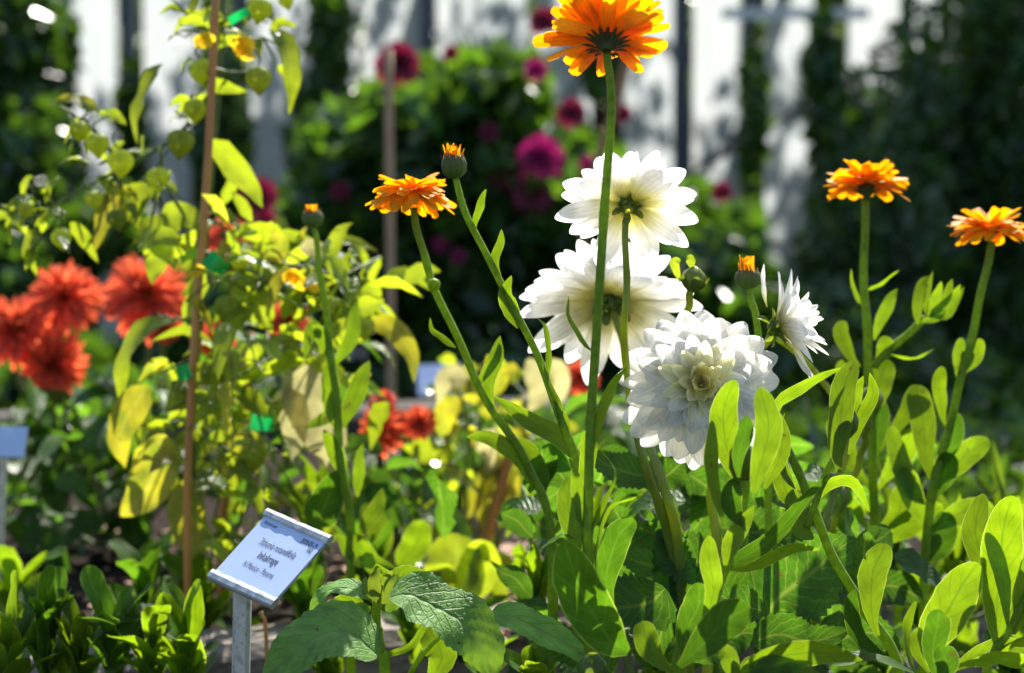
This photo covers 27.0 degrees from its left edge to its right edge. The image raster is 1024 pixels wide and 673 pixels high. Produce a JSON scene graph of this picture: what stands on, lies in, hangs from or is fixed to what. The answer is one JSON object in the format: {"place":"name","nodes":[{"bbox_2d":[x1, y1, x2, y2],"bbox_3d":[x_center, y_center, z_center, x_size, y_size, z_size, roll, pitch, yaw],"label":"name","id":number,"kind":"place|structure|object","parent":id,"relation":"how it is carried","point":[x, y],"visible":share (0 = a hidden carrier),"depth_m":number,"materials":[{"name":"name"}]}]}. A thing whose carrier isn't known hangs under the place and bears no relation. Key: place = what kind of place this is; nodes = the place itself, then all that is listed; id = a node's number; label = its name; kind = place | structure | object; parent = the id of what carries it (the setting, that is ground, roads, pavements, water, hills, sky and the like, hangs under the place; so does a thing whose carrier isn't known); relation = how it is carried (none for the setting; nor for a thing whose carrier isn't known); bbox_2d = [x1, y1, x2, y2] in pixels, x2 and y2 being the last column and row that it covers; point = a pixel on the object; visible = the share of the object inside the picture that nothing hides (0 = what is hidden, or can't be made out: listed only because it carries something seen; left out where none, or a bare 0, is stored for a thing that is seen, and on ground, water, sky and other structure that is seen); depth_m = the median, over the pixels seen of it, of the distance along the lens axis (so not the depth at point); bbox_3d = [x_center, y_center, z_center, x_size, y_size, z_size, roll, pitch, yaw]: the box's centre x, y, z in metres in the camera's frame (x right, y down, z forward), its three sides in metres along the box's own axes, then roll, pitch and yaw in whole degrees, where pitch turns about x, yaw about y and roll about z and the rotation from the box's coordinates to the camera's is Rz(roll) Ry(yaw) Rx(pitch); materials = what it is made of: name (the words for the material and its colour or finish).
{"place":"outdoors","nodes":[
{"label":"outdoors","id":0,"kind":"place"},
{"bbox_2d":[117,3,765,131],"label":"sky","id":1,"kind":"structure","parent":0,"point":[360,38],"materials":[{"name":"white"}]},
{"bbox_2d":[4,447,970,640],"bbox_3d":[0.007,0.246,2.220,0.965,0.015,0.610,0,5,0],"label":"bark mulch","id":2,"kind":"object","parent":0,"point":[506,548],"visible":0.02,"depth_m":2.30,"materials":[{"name":"brown wood"}]},
{"bbox_2d":[0,426,28,580],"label":"plant label","id":3,"kind":"object","parent":2,"relation":"on","point":[13,440],"visible":0.94,"depth_m":2.10,"materials":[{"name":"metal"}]},
{"bbox_2d":[0,545,66,616],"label":"calendula seedling","id":4,"kind":"object","parent":2,"relation":"on","point":[10,561],"visible":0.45,"depth_m":1.99,"materials":[{"name":"green plant"}]},
{"bbox_2d":[15,565,85,672],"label":"calendula seedling","id":5,"kind":"object","parent":2,"relation":"on","point":[45,606],"visible":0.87,"depth_m":1.68,"materials":[{"name":"green plant"}]},
{"bbox_2d":[0,258,141,571],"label":"dahlia plant","id":6,"kind":"object","parent":2,"relation":"on","point":[67,298],"visible":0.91,"depth_m":2.39,"materials":[{"name":"red plant"}]},
{"bbox_2d":[49,588,139,672],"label":"calendula seedling","id":7,"kind":"object","parent":2,"relation":"on","point":[77,657],"visible":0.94,"depth_m":1.68,"materials":[{"name":"green plant"}]},
{"bbox_2d":[5,364,219,557],"bbox_3d":[-0.467,0.176,2.354,0.309,0.269,0.257,-2,6,-26],"label":"leafy plant","id":8,"kind":"object","parent":2,"relation":"on","point":[96,487],"visible":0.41,"depth_m":2.36,"materials":[{"name":"green plant"}]},
{"bbox_2d":[79,565,152,672],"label":"calendula seedling","id":9,"kind":"object","parent":2,"relation":"on","point":[106,607],"visible":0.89,"depth_m":1.70,"materials":[{"name":"green plant"}]},
{"bbox_2d":[36,252,246,554],"bbox_3d":[-0.426,0.083,2.371,0.238,0.356,0.444,0,5,0],"label":"dahlia plant","id":10,"kind":"object","parent":2,"relation":"on","point":[127,288],"visible":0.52,"depth_m":2.37,"materials":[{"name":"plant"}]},
{"bbox_2d":[108,529,179,611],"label":"calendula seedling","id":11,"kind":"object","parent":2,"relation":"on","point":[142,566],"visible":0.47,"depth_m":1.97,"materials":[{"name":"green plant"}]},
{"bbox_2d":[108,591,207,672],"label":"calendula seedling","id":12,"kind":"object","parent":2,"relation":"on","point":[145,641],"visible":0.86,"depth_m":1.68,"materials":[{"name":"green plant"}]},
{"bbox_2d":[158,531,232,629],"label":"calendula seedling","id":13,"kind":"object","parent":2,"relation":"on","point":[202,566],"visible":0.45,"depth_m":1.95,"materials":[{"name":"green plant"}]},
{"bbox_2d":[183,0,219,597],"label":"bamboo cane","id":14,"kind":"object","parent":2,"relation":"on","point":[198,284],"visible":0.93,"depth_m":1.91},
{"bbox_2d":[175,363,193,381],"bbox_3d":[-0.291,0.032,1.892,0.014,0.017,0.019,-3,6,-30],"label":"plant clip","id":15,"kind":"object","parent":14,"relation":"attached to","point":[183,371],"visible":1,"depth_m":1.89,"materials":[{"name":"green plastic"}]},
{"bbox_2d":[200,249,229,278],"bbox_3d":[-0.263,-0.064,1.890,0.019,0.026,0.021,5,7,42],"label":"plant clip","id":16,"kind":"object","parent":14,"relation":"attached to","point":[212,258],"visible":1,"depth_m":1.89,"materials":[{"name":"green plastic"}]},
{"bbox_2d":[0,0,439,586],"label":"husk plant","id":17,"kind":"object","parent":2,"relation":"on","point":[258,280],"visible":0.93,"depth_m":1.94,"materials":[{"name":"green plant"}]},
{"bbox_2d":[228,7,251,25],"bbox_3d":[-0.243,-0.285,1.901,0.017,0.017,0.018,-5,7,-44],"label":"plant clip","id":18,"kind":"object","parent":17,"relation":"attached to","point":[237,16],"visible":1,"depth_m":1.90,"materials":[{"name":"green plastic"}]},
{"bbox_2d":[249,414,273,430],"bbox_3d":[-0.226,0.078,1.941,0.018,0.016,0.019,4,6,38],"label":"plant clip","id":19,"kind":"object","parent":17,"relation":"attached to","point":[258,423],"visible":0.98,"depth_m":1.94,"materials":[{"name":"green plastic"}]},
{"bbox_2d":[157,217,313,525],"bbox_3d":[-0.293,0.058,2.350,0.168,0.376,0.568,-2,5,-22],"label":"dahlia plant","id":20,"kind":"object","parent":2,"relation":"on","point":[215,239],"visible":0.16,"depth_m":2.44,"materials":[{"name":"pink plant"}]},
{"bbox_2d":[216,332,254,604],"bbox_3d":[-0.272,0.146,2.104,0.044,0.302,0.014,-3,6,-31],"label":"bamboo cane","id":21,"kind":"object","parent":2,"relation":"on","point":[223,507],"visible":0.2,"depth_m":2.10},
{"bbox_2d":[216,598,265,627],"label":"leafy seedling","id":22,"kind":"object","parent":2,"relation":"on","point":[254,622],"visible":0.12,"depth_m":2.00,"materials":[{"name":"green plant"}]},
{"bbox_2d":[271,453,329,551],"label":"leafy seedling","id":23,"kind":"object","parent":2,"relation":"on","point":[296,499],"visible":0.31,"depth_m":2.01,"materials":[{"name":"green plant"}]},
{"bbox_2d":[281,552,326,618],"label":"leafy seedling","id":24,"kind":"object","parent":2,"relation":"on","point":[304,586],"visible":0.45,"depth_m":1.94,"materials":[{"name":"green plant"}]},
{"bbox_2d":[247,298,383,517],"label":"dahlia plant","id":25,"kind":"object","parent":2,"relation":"on","point":[278,322],"visible":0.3,"depth_m":2.15,"materials":[{"name":"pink plant"}]},
{"bbox_2d":[333,511,392,613],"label":"leafy seedling","id":26,"kind":"object","parent":2,"relation":"on","point":[379,546],"visible":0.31,"depth_m":1.99,"materials":[{"name":"green plant"}]},
{"bbox_2d":[275,380,474,571],"bbox_3d":[-0.144,0.178,2.334,0.292,0.250,0.298,4,7,42],"label":"leafy plant","id":27,"kind":"object","parent":2,"relation":"on","point":[427,450],"visible":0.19,"depth_m":2.34,"materials":[{"name":"green plant"}]},
{"bbox_2d":[372,570,441,663],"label":"leafy seedling","id":28,"kind":"object","parent":2,"relation":"on","point":[407,631],"visible":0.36,"depth_m":1.90,"materials":[{"name":"green plant"}]},
{"bbox_2d":[346,388,471,549],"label":"dahlia plant","id":29,"kind":"object","parent":2,"relation":"on","point":[420,422],"visible":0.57,"depth_m":2.11,"materials":[{"name":"plant"}]},
{"bbox_2d":[341,503,515,602],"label":"leafy plant","id":30,"kind":"object","parent":2,"relation":"on","point":[460,561],"visible":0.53,"depth_m":2.00,"materials":[{"name":"green plant"}]},
{"bbox_2d":[456,595,511,662],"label":"leafy seedling","id":31,"kind":"object","parent":2,"relation":"on","point":[492,601],"visible":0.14,"depth_m":1.93,"materials":[{"name":"green plant"}]},
{"bbox_2d":[479,457,512,541],"bbox_3d":[-0.024,0.203,2.201,0.059,0.173,0.012,-1,5,-16],"label":"bamboo cane","id":32,"kind":"object","parent":2,"relation":"on","point":[498,493],"visible":0.3,"depth_m":2.19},
{"bbox_2d":[434,353,580,551],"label":"leafy plant","id":33,"kind":"object","parent":2,"relation":"on","point":[453,375],"visible":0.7,"depth_m":2.20,"materials":[{"name":"yellow plant"}]},
{"bbox_2d":[500,435,620,614],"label":"leafy plant","id":34,"kind":"object","parent":2,"relation":"on","point":[519,552],"visible":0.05,"depth_m":1.93,"materials":[{"name":"green plant"}]},
{"bbox_2d":[548,434,619,517],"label":"leafy seedling","id":35,"kind":"object","parent":2,"relation":"on","point":[597,498],"visible":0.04,"depth_m":1.80,"materials":[{"name":"green plant"}]},
{"bbox_2d":[563,359,647,456],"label":"dahlia plant","id":36,"kind":"object","parent":2,"relation":"on","point":[616,427],"visible":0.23,"depth_m":2.38,"materials":[{"name":"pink plant"}]},
{"bbox_2d":[795,467,921,608],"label":"leafy plant","id":37,"kind":"object","parent":2,"relation":"on","point":[904,544],"visible":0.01,"depth_m":2.12,"materials":[{"name":"green plant"}]},
{"bbox_2d":[863,459,928,651],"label":"leafy seedling","id":38,"kind":"object","parent":2,"relation":"on","point":[884,506],"visible":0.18,"depth_m":1.90,"materials":[{"name":"green plant"}]},
{"bbox_2d":[899,559,945,627],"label":"leafy seedling","id":39,"kind":"object","parent":2,"relation":"on","point":[939,566],"visible":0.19,"depth_m":1.94,"materials":[{"name":"green plant"}]},
{"bbox_2d":[900,552,1023,672],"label":"leafy plant","id":40,"kind":"object","parent":2,"relation":"on","point":[965,642],"visible":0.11,"depth_m":1.94,"materials":[{"name":"green plant"}]},
{"bbox_2d":[929,480,999,639],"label":"leafy seedling","id":41,"kind":"object","parent":2,"relation":"on","point":[956,557],"visible":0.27,"depth_m":1.89,"materials":[{"name":"green plant"}]},
{"bbox_2d":[975,441,1023,506],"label":"leafy seedling","id":42,"kind":"object","parent":2,"relation":"on","point":[998,495],"visible":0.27,"depth_m":1.95,"materials":[{"name":"green plant"}]},
{"bbox_2d":[634,634,675,672],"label":"leafy seedling","id":43,"kind":"object","parent":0,"point":[668,651],"visible":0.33,"depth_m":1.65,"materials":[{"name":"green plant"}]},
{"bbox_2d":[983,629,1023,672],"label":"leafy seedling","id":44,"kind":"object","parent":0,"point":[1001,668],"visible":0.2,"depth_m":1.65,"materials":[{"name":"green plant"}]},
{"label":"ground","id":45,"kind":"structure","parent":0,"visible":0},
{"bbox_2d":[0,327,121,410],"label":"shrub","id":46,"kind":"object","parent":45,"relation":"on","point":[98,350],"visible":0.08,"depth_m":3.76,"materials":[{"name":"green plant"}]},
{"bbox_2d":[0,0,155,331],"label":"climbing shrub","id":47,"kind":"object","parent":45,"relation":"on","point":[41,52],"visible":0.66,"depth_m":4.92,"materials":[{"name":"green plant"}]},
{"bbox_2d":[9,359,218,471],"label":"shrub","id":48,"kind":"object","parent":45,"relation":"on","point":[94,403],"visible":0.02,"depth_m":3.14,"materials":[{"name":"green plant"}]},
{"bbox_2d":[103,176,340,369],"bbox_3d":[-0.531,0.018,3.998,0.459,0.634,0.562,0,5,0],"label":"dahlia bush","id":49,"kind":"object","parent":45,"relation":"on","point":[178,348],"visible":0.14,"depth_m":3.85,"materials":[{"name":"green plant"}]},
{"bbox_2d":[117,0,329,260],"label":"tree","id":50,"kind":"object","parent":45,"relation":"on","point":[202,4],"visible":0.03,"depth_m":8.76,"materials":[{"name":"green plant"}]},
{"bbox_2d":[117,0,363,168],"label":"tree","id":51,"kind":"object","parent":45,"relation":"on","point":[242,79],"depth_m":9.65,"materials":[{"name":"green plant"}]},
{"bbox_2d":[186,355,368,402],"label":"shrub","id":52,"kind":"object","parent":45,"relation":"on","point":[347,365],"depth_m":3.98,"materials":[{"name":"green plant"}]},
{"bbox_2d":[0,397,627,446],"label":"timber sleeper","id":53,"kind":"object","parent":45,"relation":"on","point":[353,426],"visible":0.05,"depth_m":3.30,"materials":[{"name":"wood"}]},
{"bbox_2d":[301,204,395,672],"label":"calendula plant","id":54,"kind":"object","parent":45,"relation":"on","point":[323,505],"visible":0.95,"depth_m":1.80,"materials":[{"name":"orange plant"}]},
{"bbox_2d":[384,49,395,422],"bbox_3d":[-0.172,0.022,3.017,0.013,0.850,0.054,0,5,-5],"label":"wooden stake","id":55,"kind":"object","parent":45,"relation":"on","point":[389,173],"visible":0.41,"depth_m":2.99,"materials":[{"name":"wood"}]},
{"bbox_2d":[417,363,460,396],"bbox_3d":[-0.105,0.250,3.117,0.066,0.419,0.038,0,5,-4],"label":"plant label","id":56,"kind":"object","parent":45,"relation":"on","point":[426,375],"visible":0.32,"depth_m":3.10,"materials":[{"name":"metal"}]},
{"bbox_2d":[117,0,765,197],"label":"hedge","id":57,"kind":"object","parent":45,"relation":"on","point":[361,48],"visible":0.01,"depth_m":12.71,"materials":[{"name":"green plant"}]},
{"bbox_2d":[67,0,854,361],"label":"slender shrub","id":58,"kind":"object","parent":45,"relation":"on","point":[325,48],"visible":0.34,"depth_m":5.36,"materials":[{"name":"green plant"}]},
{"bbox_2d":[356,323,606,401],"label":"shrub","id":59,"kind":"object","parent":45,"relation":"on","point":[516,352],"visible":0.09,"depth_m":3.94,"materials":[{"name":"green plant"}]},
{"bbox_2d":[427,399,556,507],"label":"shrub","id":60,"kind":"object","parent":45,"relation":"on","point":[511,422],"visible":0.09,"depth_m":2.91,"materials":[{"name":"green plant"}]},
{"bbox_2d":[273,7,743,385],"bbox_3d":[-0.006,-0.167,4.303,1.011,0.961,0.664,0,5,0],"label":"dahlia bush","id":61,"kind":"object","parent":45,"relation":"on","point":[494,111],"visible":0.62,"depth_m":4.10,"materials":[{"name":"green plant"}]},
{"bbox_2d":[30,574,1013,672],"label":"timber sleeper","id":62,"kind":"object","parent":45,"relation":"on","point":[393,640],"visible":0.06,"depth_m":1.91,"materials":[{"name":"wood"}]},
{"bbox_2d":[68,0,1018,358],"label":"greenhouse","id":63,"kind":"object","parent":45,"relation":"on","point":[656,94],"visible":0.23,"depth_m":6.95,"materials":[{"name":"white glass"}]},
{"bbox_2d":[358,0,847,208],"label":"tree","id":64,"kind":"object","parent":45,"relation":"on","point":[760,35],"visible":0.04,"depth_m":9.07,"materials":[{"name":"green plant"}]},
{"bbox_2d":[577,61,629,394],"bbox_3d":[0.145,-0.015,3.325,0.093,0.870,0.017,-2,5,-21],"label":"wooden stake","id":65,"kind":"object","parent":45,"relation":"on","point":[619,88],"visible":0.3,"depth_m":3.29,"materials":[{"name":"brown wood"}]},
{"bbox_2d":[655,444,722,517],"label":"shrub","id":66,"kind":"object","parent":45,"relation":"on","point":[685,513],"depth_m":2.63,"materials":[{"name":"green plant"}]},
{"bbox_2d":[606,367,820,400],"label":"shrub","id":67,"kind":"object","parent":45,"relation":"on","point":[815,390],"depth_m":4.34,"materials":[{"name":"green plant"}]},
{"bbox_2d":[528,0,976,204],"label":"tree","id":68,"kind":"object","parent":45,"relation":"on","point":[616,73],"visible":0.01,"depth_m":9.63,"materials":[{"name":"green plant"}]},
{"bbox_2d":[677,171,833,391],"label":"dahlia bush","id":69,"kind":"object","parent":45,"relation":"on","point":[747,231],"visible":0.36,"depth_m":4.22,"materials":[{"name":"green plant"}]},
{"bbox_2d":[769,383,828,413],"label":"shrub","id":70,"kind":"object","parent":45,"relation":"on","point":[791,406],"depth_m":3.48,"materials":[{"name":"green plant"}]},
{"bbox_2d":[780,393,919,515],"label":"shrub","id":71,"kind":"object","parent":45,"relation":"on","point":[806,421],"visible":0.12,"depth_m":2.83,"materials":[{"name":"green plant"}]},
{"bbox_2d":[779,0,974,346],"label":"loose shrub","id":72,"kind":"object","parent":45,"relation":"on","point":[825,258],"visible":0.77,"depth_m":5.11,"materials":[{"name":"green plant"}]},
{"bbox_2d":[823,159,963,615],"bbox_3d":[0.309,0.164,1.790,0.111,0.623,0.075,4,7,41],"label":"calendula plant","id":73,"kind":"object","parent":45,"relation":"on","point":[868,179],"visible":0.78,"depth_m":1.78,"materials":[{"name":"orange plant"}]},
{"bbox_2d":[808,330,1023,406],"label":"shrub","id":74,"kind":"object","parent":45,"relation":"on","point":[990,371],"visible":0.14,"depth_m":4.43,"materials":[{"name":"green plant"}]},
{"bbox_2d":[885,395,973,420],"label":"shrub","id":75,"kind":"object","parent":45,"relation":"on","point":[892,401],"visible":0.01,"depth_m":3.48,"materials":[{"name":"green plant"}]},
{"bbox_2d":[886,206,1023,672],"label":"calendula plant","id":76,"kind":"object","parent":45,"relation":"on","point":[956,455],"visible":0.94,"depth_m":1.75,"materials":[{"name":"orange plant"}]},
{"bbox_2d":[890,404,1023,505],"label":"shrub","id":77,"kind":"object","parent":45,"relation":"on","point":[964,485],"visible":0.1,"depth_m":2.74,"materials":[{"name":"green plant"}]},
{"bbox_2d":[905,0,1023,368],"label":"conifer hedge","id":78,"kind":"object","parent":45,"relation":"on","point":[985,162],"visible":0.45,"depth_m":5.31,"materials":[{"name":"green plant"}]},
{"bbox_2d":[933,382,1023,423],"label":"shrub","id":79,"kind":"object","parent":45,"relation":"on","point":[991,406],"visible":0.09,"depth_m":3.52,"materials":[{"name":"green plant"}]},
{"bbox_2d":[978,414,1023,496],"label":"shrub","id":80,"kind":"object","parent":45,"relation":"on","point":[1014,442],"visible":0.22,"depth_m":2.94,"materials":[{"name":"green plant"}]},
{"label":"lower bed","id":81,"kind":"structure","parent":45,"relation":"on","visible":0},
{"bbox_2d":[0,570,62,672],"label":"calendula seedling","id":82,"kind":"object","parent":81,"relation":"on","point":[15,654],"visible":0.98,"depth_m":1.66,"materials":[{"name":"green plant"}]},
{"bbox_2d":[151,579,218,672],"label":"calendula seedling","id":83,"kind":"object","parent":81,"relation":"on","point":[187,654],"visible":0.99,"depth_m":1.67,"materials":[{"name":"green plant"}]},
{"bbox_2d":[259,611,268,661],"bbox_3d":[-0.198,0.365,1.711,0.008,0.294,0.007,0,5,0],"label":"thin stick","id":84,"kind":"object","parent":81,"relation":"on","point":[263,618],"visible":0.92,"depth_m":1.70,"materials":[{"name":"brown wood"}]},
{"bbox_2d":[207,508,333,672],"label":"plant label","id":85,"kind":"object","parent":81,"relation":"on","point":[269,559],"visible":1,"depth_m":1.52,"materials":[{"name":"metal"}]},
{"bbox_2d":[311,656,343,672],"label":"leafy seedling","id":86,"kind":"object","parent":81,"relation":"on","point":[331,665],"visible":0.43,"depth_m":1.74,"materials":[{"name":"green plant"}]},
{"bbox_2d":[262,564,584,672],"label":"rough leaved seedling","id":87,"kind":"object","parent":81,"relation":"on","point":[466,625],"visible":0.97,"depth_m":1.42,"materials":[{"name":"green plant"}]},
{"bbox_2d":[365,173,579,672],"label":"calendula plant","id":88,"kind":"object","parent":81,"relation":"on","point":[422,197],"visible":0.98,"depth_m":1.60,"materials":[{"name":"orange plant"}]},
{"bbox_2d":[465,634,519,672],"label":"leafy seedling","id":89,"kind":"object","parent":81,"relation":"on","point":[508,640],"visible":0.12,"depth_m":1.74,"materials":[{"name":"green plant"}]},
{"bbox_2d":[441,143,593,656],"bbox_3d":[0.006,0.184,1.486,0.111,0.636,0.032,0,5,3],"label":"calendula plant","id":90,"kind":"object","parent":81,"relation":"on","point":[453,164],"visible":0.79,"depth_m":1.47,"materials":[{"name":"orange plant"}]},
{"bbox_2d":[489,521,560,644],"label":"leafy seedling","id":91,"kind":"object","parent":81,"relation":"on","point":[536,569],"visible":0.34,"depth_m":1.74,"materials":[{"name":"green plant"}]},
{"bbox_2d":[504,642,559,672],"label":"leafy seedling","id":92,"kind":"object","parent":81,"relation":"on","point":[529,659],"visible":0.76,"depth_m":1.59,"materials":[{"name":"green plant"}]},
{"bbox_2d":[533,0,669,672],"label":"calendula plant","id":93,"kind":"object","parent":81,"relation":"on","point":[605,32],"visible":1,"depth_m":1.38,"materials":[{"name":"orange plant"}]},
{"bbox_2d":[623,628,633,672],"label":"cut stalk","id":94,"kind":"object","parent":81,"relation":"on","point":[628,660],"visible":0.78,"depth_m":1.36,"materials":[{"name":"green plant"}]},
{"bbox_2d":[633,380,790,672],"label":"calendula plant","id":95,"kind":"object","parent":81,"relation":"on","point":[709,623],"visible":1,"depth_m":1.35,"materials":[{"name":"green plant"}]},
{"bbox_2d":[494,150,940,672],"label":"dahlia plant","id":96,"kind":"object","parent":81,"relation":"on","point":[685,366],"visible":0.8,"depth_m":1.55,"materials":[{"name":"white plant"}]},
{"bbox_2d":[734,254,772,617],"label":"calendula plant","id":97,"kind":"object","parent":81,"relation":"on","point":[747,276],"visible":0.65,"depth_m":1.56,"materials":[{"name":"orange plant"}]},
{"bbox_2d":[717,640,862,672],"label":"calendula plant","id":98,"kind":"object","parent":81,"relation":"on","point":[801,656],"visible":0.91,"depth_m":1.34,"materials":[{"name":"green plant"}]},
{"bbox_2d":[729,360,904,672],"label":"calendula plant","id":99,"kind":"object","parent":81,"relation":"on","point":[850,413],"visible":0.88,"depth_m":1.43,"materials":[{"name":"green plant"}]},
{"bbox_2d":[858,624,916,672],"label":"leafy seedling","id":100,"kind":"object","parent":81,"relation":"on","point":[898,631],"visible":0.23,"depth_m":1.75,"materials":[{"name":"green plant"}]},
{"bbox_2d":[834,562,1023,672],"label":"calendula plant","id":101,"kind":"object","parent":81,"relation":"on","point":[950,607],"visible":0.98,"depth_m":1.40,"materials":[{"name":"green plant"}]},
{"bbox_2d":[961,494,1023,672],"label":"calendula plant","id":102,"kind":"object","parent":81,"relation":"on","point":[993,543],"visible":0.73,"depth_m":1.42,"materials":[{"name":"green plant"}]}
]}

